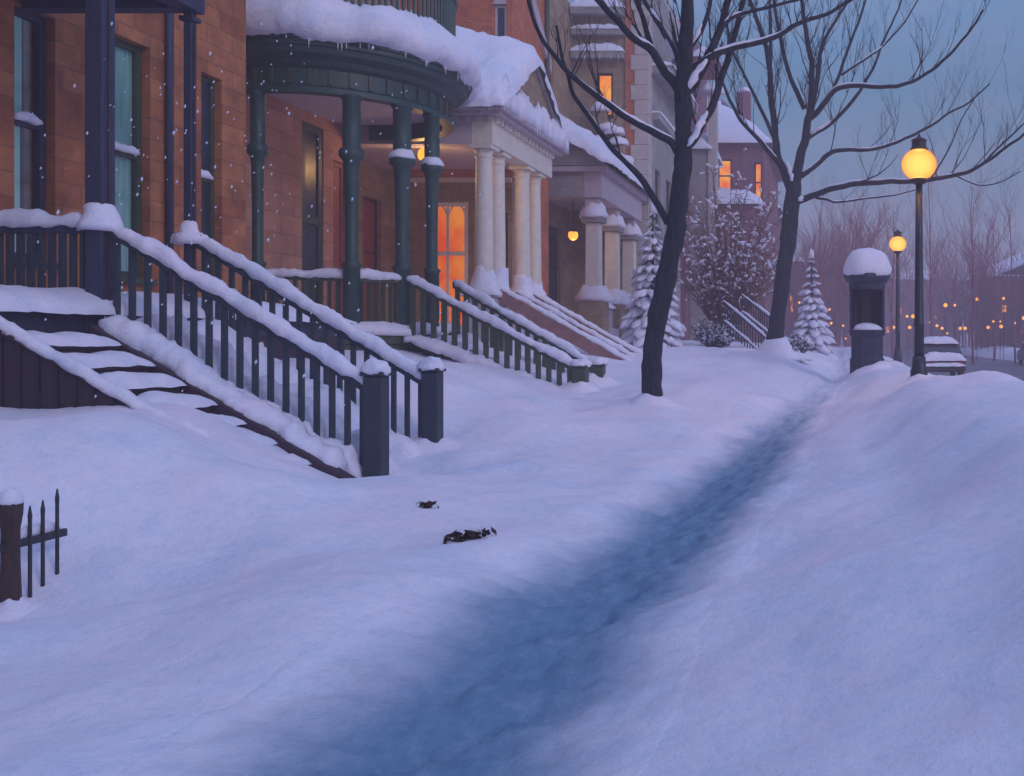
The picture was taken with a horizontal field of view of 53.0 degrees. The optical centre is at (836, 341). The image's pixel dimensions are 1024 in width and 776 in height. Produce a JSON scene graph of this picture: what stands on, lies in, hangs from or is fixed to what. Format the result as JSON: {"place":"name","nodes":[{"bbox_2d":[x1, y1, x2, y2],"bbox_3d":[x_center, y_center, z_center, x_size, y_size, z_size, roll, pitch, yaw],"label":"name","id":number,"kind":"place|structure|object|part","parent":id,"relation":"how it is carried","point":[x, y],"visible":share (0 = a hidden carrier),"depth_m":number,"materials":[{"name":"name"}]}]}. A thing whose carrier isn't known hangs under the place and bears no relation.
{"place":"outdoors","nodes":[
{"label":"outdoors","id":0,"kind":"place"},
{"bbox_2d":[18,20,487,429],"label":"falling snow","id":1,"kind":"structure","parent":0,"point":[201,234],"depth_m":5.83,"materials":[{"name":"white snow"}]},
{"bbox_2d":[115,349,849,775],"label":"footpath","id":2,"kind":"structure","parent":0,"point":[575,653],"depth_m":4.43,"materials":[{"name":"white snow"}]},
{"bbox_2d":[0,338,1023,775],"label":"snow ground","id":3,"kind":"structure","parent":0,"point":[864,616],"depth_m":5.92,"materials":[{"name":"white snow"}]},
{"bbox_2d":[0,488,66,620],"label":"iron fence","id":4,"kind":"object","parent":3,"relation":"on","point":[15,602],"visible":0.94,"depth_m":5.73,"materials":[{"name":"black metal"}]},
{"bbox_2d":[0,315,355,478],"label":"side stairs","id":5,"kind":"structure","parent":3,"relation":"on","point":[105,362],"depth_m":9.33,"materials":[{"name":"brown wood"}]},
{"bbox_2d":[0,0,357,359],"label":"brick house","id":6,"kind":"structure","parent":3,"relation":"on","point":[53,51],"depth_m":12.03,"materials":[{"name":"brown brick"}]},
{"bbox_2d":[14,6,57,269],"bbox_3d":[-10.195,-2.543,11.720,0.530,3.266,0.700,0,0,0],"label":"window","id":7,"kind":"structure","parent":6,"relation":"in","point":[36,122],"depth_m":11.93,"materials":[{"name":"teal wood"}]},
{"bbox_2d":[115,37,156,285],"bbox_3d":[-10.079,-2.538,13.305,0.297,3.456,0.850,0,0,0],"label":"window","id":8,"kind":"structure","parent":6,"relation":"in","point":[128,72],"depth_m":13.50,"materials":[{"name":"teal glass"}]},
{"bbox_2d":[201,75,213,275],"bbox_3d":[-10.134,-2.575,15.030,0.132,3.342,0.492,0,0,0],"label":"window","id":9,"kind":"structure","parent":6,"relation":"in","point":[207,94],"depth_m":15.16,"materials":[{"name":"grey glass"}]},
{"bbox_2d":[107,226,463,477],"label":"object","id":10,"kind":"structure","parent":3,"relation":"on","point":[370,443],"depth_m":10.21,"materials":[{"name":"brown wood"}]},
{"bbox_2d":[246,0,481,351],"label":"porch house","id":11,"kind":"structure","parent":3,"relation":"on","point":[413,54],"depth_m":18.45,"materials":[{"name":"brown stone"}]},
{"bbox_2d":[302,121,321,303],"bbox_3d":[-11.560,-2.650,20.625,0.080,4.192,0.842,0,0,0],"label":"window","id":12,"kind":"structure","parent":11,"relation":"in","point":[311,163],"depth_m":20.67,"materials":[{"name":"grey glass"}]},
{"bbox_2d":[333,161,342,315],"bbox_3d":[-11.640,-2.250,21.775,0.080,3.792,0.642,0,0,0],"label":"door","id":13,"kind":"structure","parent":11,"relation":"in","point":[337,168],"depth_m":21.90,"materials":[{"name":"brown wood"}]},
{"bbox_2d":[416,501,438,508],"bbox_3d":[-3.269,1.312,7.523,0.171,0.074,0.095,0,0,-41],"label":"leaf clump","id":14,"kind":"object","parent":3,"relation":"on","point":[428,504],"visible":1,"depth_m":7.51,"materials":[{"name":"brown plant"}]},
{"bbox_2d":[348,0,568,341],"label":"portico house","id":15,"kind":"structure","parent":3,"relation":"on","point":[504,143],"depth_m":25.46,"materials":[{"name":"beige stone"}]},
{"bbox_2d":[363,197,376,321],"bbox_3d":[-12.960,-2.150,25.900,0.080,3.592,0.992,0,0,0],"label":"door","id":16,"kind":"structure","parent":15,"relation":"in","point":[369,205],"depth_m":26.06,"materials":[{"name":"brown wood"}]},
{"bbox_2d":[417,148,423,160],"bbox_3d":[-10.000,-4.600,22.900,0.400,0.520,0.394,0,0,0],"label":"ceiling lamp","id":17,"kind":"object","parent":15,"relation":"attached to","point":[420,154],"visible":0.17,"depth_m":22.73,"materials":[{"name":"yellow glass"}]},
{"bbox_2d":[438,202,467,327],"bbox_3d":[-11.400,-2.210,27.560,1.232,3.712,0.080,0,0,0],"label":"door","id":18,"kind":"structure","parent":15,"relation":"in","point":[452,216],"depth_m":27.55,"materials":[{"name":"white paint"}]},
{"bbox_2d":[495,6,506,35],"bbox_3d":[-9.840,-9.350,27.590,0.352,0.992,0.080,0,0,0],"label":"window","id":19,"kind":"structure","parent":15,"relation":"in","point":[500,11],"depth_m":27.59,"materials":[{"name":"glass"}]},
{"bbox_2d":[505,214,507,267],"bbox_3d":[-9.800,-2.050,27.660,0.352,3.392,0.080,0,0,0],"label":"window","id":20,"kind":"structure","parent":15,"relation":"in","point":[506,215],"depth_m":27.65,"materials":[{"name":"grey glass"}]},
{"bbox_2d":[442,527,496,543],"bbox_3d":[-2.470,1.315,6.342,0.360,0.108,0.132,0,0,-36],"label":"leaf clump","id":21,"kind":"object","parent":3,"relation":"on","point":[460,537],"visible":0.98,"depth_m":6.32,"materials":[{"name":"brown plant"}]},
{"bbox_2d":[403,275,620,392],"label":"front stairs","id":22,"kind":"structure","parent":3,"relation":"on","point":[585,374],"depth_m":18.46,"materials":[{"name":"green paint"}]},
{"bbox_2d":[500,288,642,360],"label":"front stairs","id":23,"kind":"structure","parent":3,"relation":"on","point":[566,324],"depth_m":22.34,"materials":[{"name":"red brick"}]},
{"bbox_2d":[549,0,647,338],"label":"pillared house","id":24,"kind":"structure","parent":3,"relation":"on","point":[603,194],"depth_m":34.64,"materials":[{"name":"beige stone"}]},
{"bbox_2d":[549,226,556,301],"bbox_3d":[-11.160,-2.450,36.600,0.080,3.992,1.592,0,0,0],"label":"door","id":25,"kind":"structure","parent":24,"relation":"in","point":[552,231],"depth_m":36.91,"materials":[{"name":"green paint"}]},
{"bbox_2d":[568,199,577,240],"bbox_3d":[-9.250,-4.440,33.000,0.380,1.820,0.370,0,0,0],"label":"hanging lamp","id":26,"kind":"object","parent":24,"relation":"hanging from","point":[573,234],"visible":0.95,"depth_m":32.90,"materials":[{"name":"yellow glass"}]},
{"bbox_2d":[569,0,697,338],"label":"townhouse","id":27,"kind":"structure","parent":3,"relation":"on","point":[628,69],"depth_m":39.00,"materials":[{"name":"beige stone"}]},
{"bbox_2d":[597,73,613,117],"bbox_3d":[-9.615,-10.203,39.055,0.770,1.886,0.250,0,0,0],"label":"window","id":28,"kind":"structure","parent":27,"relation":"in","point":[605,79],"depth_m":39.13,"materials":[{"name":"orange glass"}]},
{"bbox_2d":[655,171,661,231],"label":"window","id":29,"kind":"structure","parent":27,"relation":"in","point":[656,174],"depth_m":41.53,"materials":[{"name":"grey glass"}]},
{"bbox_2d":[666,181,668,228],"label":"window","id":30,"kind":"structure","parent":27,"relation":"in","point":[667,184],"depth_m":44.25,"materials":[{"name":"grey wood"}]},
{"bbox_2d":[619,201,686,347],"bbox_3d":[-5.512,-1.820,28.000,2.311,4.971,2.235,0,0,0],"label":"fir tree","id":31,"kind":"object","parent":3,"relation":"on","point":[633,324],"visible":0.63,"depth_m":27.66,"materials":[{"name":"green plant"}]},
{"bbox_2d":[527,0,852,407],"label":"bare tree","id":32,"kind":"object","parent":3,"relation":"on","point":[684,83],"visible":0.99,"depth_m":14.87,"materials":[{"name":"brown plant"}]},
{"bbox_2d":[678,19,724,340],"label":"stone house","id":33,"kind":"structure","parent":3,"relation":"on","point":[704,150],"depth_m":49.20,"materials":[{"name":"stone"}]},
{"bbox_2d":[689,313,740,347],"bbox_3d":[-3.972,-0.245,31.000,1.758,1.327,1.767,0,0,-34],"label":"snowy shrub","id":34,"kind":"object","parent":3,"relation":"on","point":[719,336],"visible":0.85,"depth_m":30.77,"materials":[{"name":"white snow"}]},
{"bbox_2d":[659,148,796,345],"bbox_3d":[-3.777,-3.169,32.908,4.858,7.212,5.093,0,0,-23],"label":"snowy shrub","id":35,"kind":"object","parent":3,"relation":"on","point":[728,284],"visible":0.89,"depth_m":32.49,"materials":[{"name":"white snow"}]},
{"bbox_2d":[707,87,782,342],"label":"gabled house","id":36,"kind":"structure","parent":3,"relation":"on","point":[735,137],"depth_m":57.00,"materials":[{"name":"brick"}]},
{"bbox_2d":[719,160,731,188],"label":"window","id":37,"kind":"structure","parent":36,"relation":"in","point":[725,179],"depth_m":57.16,"materials":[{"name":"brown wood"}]},
{"bbox_2d":[754,163,761,198],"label":"window","id":38,"kind":"structure","parent":36,"relation":"in","point":[758,166],"depth_m":57.16,"materials":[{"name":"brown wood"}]},
{"bbox_2d":[724,294,769,348],"bbox_3d":[-2.767,-0.424,30.099,1.569,2.258,1.128,0,0,0],"label":"iron railing","id":39,"kind":"object","parent":3,"relation":"on","point":[745,316],"visible":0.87,"depth_m":29.58,"materials":[{"name":"black metal"}]},
{"bbox_2d":[778,205,784,336],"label":"gabled house","id":40,"kind":"structure","parent":3,"relation":"on","point":[780,211],"depth_m":81.65,"materials":[{"name":"brick"}]},
{"bbox_2d":[785,254,808,339],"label":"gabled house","id":41,"kind":"structure","parent":3,"relation":"on","point":[786,317],"depth_m":100.00,"materials":[{"name":"brick"}]},
{"bbox_2d":[788,332,813,352],"bbox_3d":[-1.341,0.164,33.008,1.183,0.994,1.179,0,0,0],"label":"snowy shrub","id":42,"kind":"object","parent":3,"relation":"on","point":[798,346],"visible":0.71,"depth_m":32.99,"materials":[{"name":"white snow"}]},
{"bbox_2d":[790,249,837,358],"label":"fir tree","id":43,"kind":"object","parent":3,"relation":"on","point":[819,334],"visible":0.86,"depth_m":41.62,"materials":[{"name":"green plant"}]},
{"bbox_2d":[794,155,842,319],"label":"bare tree","id":44,"kind":"object","parent":3,"relation":"on","point":[819,264],"visible":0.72,"depth_m":60.01,"materials":[{"name":"brown plant"}]},
{"bbox_2d":[821,165,892,310],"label":"bare tree","id":45,"kind":"object","parent":3,"relation":"on","point":[862,205],"visible":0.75,"depth_m":51.94,"materials":[{"name":"brown plant"}]},
{"bbox_2d":[694,0,1023,360],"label":"bare tree","id":46,"kind":"object","parent":3,"relation":"on","point":[776,342],"visible":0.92,"depth_m":25.81,"materials":[{"name":"brown plant"}]},
{"bbox_2d":[843,248,895,380],"bbox_3d":[0.773,-0.622,22.983,1.520,3.375,1.519,0,0,0],"label":"news kiosk","id":47,"kind":"object","parent":3,"relation":"on","point":[867,272],"visible":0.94,"depth_m":22.67,"materials":[{"name":"paint"}]},
{"bbox_2d":[893,326,894,354],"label":"distant lamp","id":48,"kind":"object","parent":3,"relation":"on","point":[893,339],"visible":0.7,"depth_m":85.58,"materials":[{"name":"brown"}]},
{"bbox_2d":[859,143,932,358],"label":"bare tree","id":49,"kind":"object","parent":3,"relation":"on","point":[893,261],"visible":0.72,"depth_m":57.77,"materials":[{"name":"brown plant"}]},
{"bbox_2d":[889,229,905,364],"bbox_3d":[2.178,-1.447,32.998,0.696,4.995,0.738,0,0,0],"label":"street lamp","id":50,"kind":"object","parent":3,"relation":"on","point":[897,243],"visible":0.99,"depth_m":32.92,"materials":[{"name":"black metal"}]},
{"bbox_2d":[778,174,1023,349],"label":"woods","id":51,"kind":"object","parent":3,"relation":"on","point":[834,299],"visible":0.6,"depth_m":100.75,"materials":[{"name":"brown plant"}]},
{"bbox_2d":[908,326,910,357],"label":"distant lamp","id":52,"kind":"object","parent":3,"relation":"on","point":[909,327],"visible":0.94,"depth_m":83.19,"materials":[{"name":"brown"}]},
{"bbox_2d":[901,134,936,382],"bbox_3d":[1.428,-1.238,15.998,0.689,4.593,0.730,0,0,0],"label":"street lamp","id":53,"kind":"object","parent":3,"relation":"on","point":[919,164],"visible":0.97,"depth_m":15.92,"materials":[{"name":"black metal"}]},
{"bbox_2d":[883,269,959,348],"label":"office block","id":54,"kind":"structure","parent":3,"relation":"on","point":[903,339],"depth_m":175.00,"materials":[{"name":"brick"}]},
{"bbox_2d":[877,108,967,336],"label":"bare tree","id":55,"kind":"object","parent":3,"relation":"on","point":[930,275],"visible":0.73,"depth_m":66.02,"materials":[{"name":"brown plant"}]},
{"bbox_2d":[943,303,947,335],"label":"distant lamp","id":56,"kind":"object","parent":3,"relation":"on","point":[945,305],"visible":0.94,"depth_m":69.58,"materials":[{"name":"brown metal"}]},
{"bbox_2d":[935,222,978,339],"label":"bare tree","id":57,"kind":"object","parent":3,"relation":"on","point":[954,299],"visible":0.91,"depth_m":79.88,"materials":[{"name":"brown plant"}]},
{"bbox_2d":[936,117,1005,364],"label":"bare tree","id":58,"kind":"object","parent":3,"relation":"on","point":[979,289],"visible":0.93,"depth_m":59.76,"materials":[{"name":"brown plant"}]},
{"bbox_2d":[945,171,1022,360],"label":"bare tree","id":59,"kind":"object","parent":3,"relation":"on","point":[995,303],"visible":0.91,"depth_m":70.06,"materials":[{"name":"brown plant"}]},
{"bbox_2d":[957,252,1023,347],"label":"corner house","id":60,"kind":"structure","parent":3,"relation":"on","point":[1008,331],"depth_m":108.00,"materials":[{"name":"brick"}]},
{"bbox_2d":[1001,304,1007,313],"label":"window","id":61,"kind":"structure","parent":60,"relation":"in","point":[1005,308],"depth_m":108.13,"materials":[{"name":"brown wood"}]},
{"bbox_2d":[957,140,1023,363],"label":"bare tree","id":62,"kind":"object","parent":3,"relation":"on","point":[1004,281],"visible":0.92,"depth_m":61.88,"materials":[{"name":"brown plant"}]},
{"bbox_2d":[992,320,993,358],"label":"distant lamp","id":63,"kind":"object","parent":3,"relation":"on","point":[993,339],"visible":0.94,"depth_m":76.79,"materials":[{"name":"brown"}]},
{"bbox_2d":[1002,297,1004,360],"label":"distant lamp","id":64,"kind":"object","parent":3,"relation":"on","point":[1003,328],"visible":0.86,"depth_m":70.38,"materials":[{"name":"brown metal"}]},
{"bbox_2d":[998,258,1023,274],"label":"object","id":65,"kind":"structure","parent":3,"relation":"on","point":[1020,263],"depth_m":92.85,"materials":[{"name":"brick"}]},
{"bbox_2d":[399,0,1023,343],"label":"sky","id":66,"kind":"structure","parent":0,"point":[894,64],"materials":[{"name":"blue"}]},
{"bbox_2d":[883,349,1023,380],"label":"street","id":67,"kind":"structure","parent":0,"point":[1009,367],"depth_m":58.23,"materials":[{"name":"white snow"}]},
{"bbox_2d":[913,336,966,375],"bbox_3d":[4.183,0.647,38.598,1.764,1.725,4.564,0,0,0],"label":"parked car","id":68,"kind":"object","parent":67,"relation":"on","point":[943,353],"visible":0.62,"depth_m":36.60,"materials":[{"name":"paint"}]},
{"bbox_3d":[4.181,0.308,37.533,1.240,0.345,0.457,0,0,0],"label":"rear window","id":69,"kind":"part","parent":68,"relation":"part of","materials":[{"name":"grey glass"}]},
{"bbox_2d":[960,345,1023,361],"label":"pavement bank","id":70,"kind":"structure","parent":0,"point":[987,352],"depth_m":86.17,"materials":[{"name":"white snow"}]},
{"bbox_2d":[1016,341,1023,364],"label":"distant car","id":71,"kind":"object","parent":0,"point":[1020,355],"visible":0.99,"depth_m":58.75,"materials":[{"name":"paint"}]}
]}

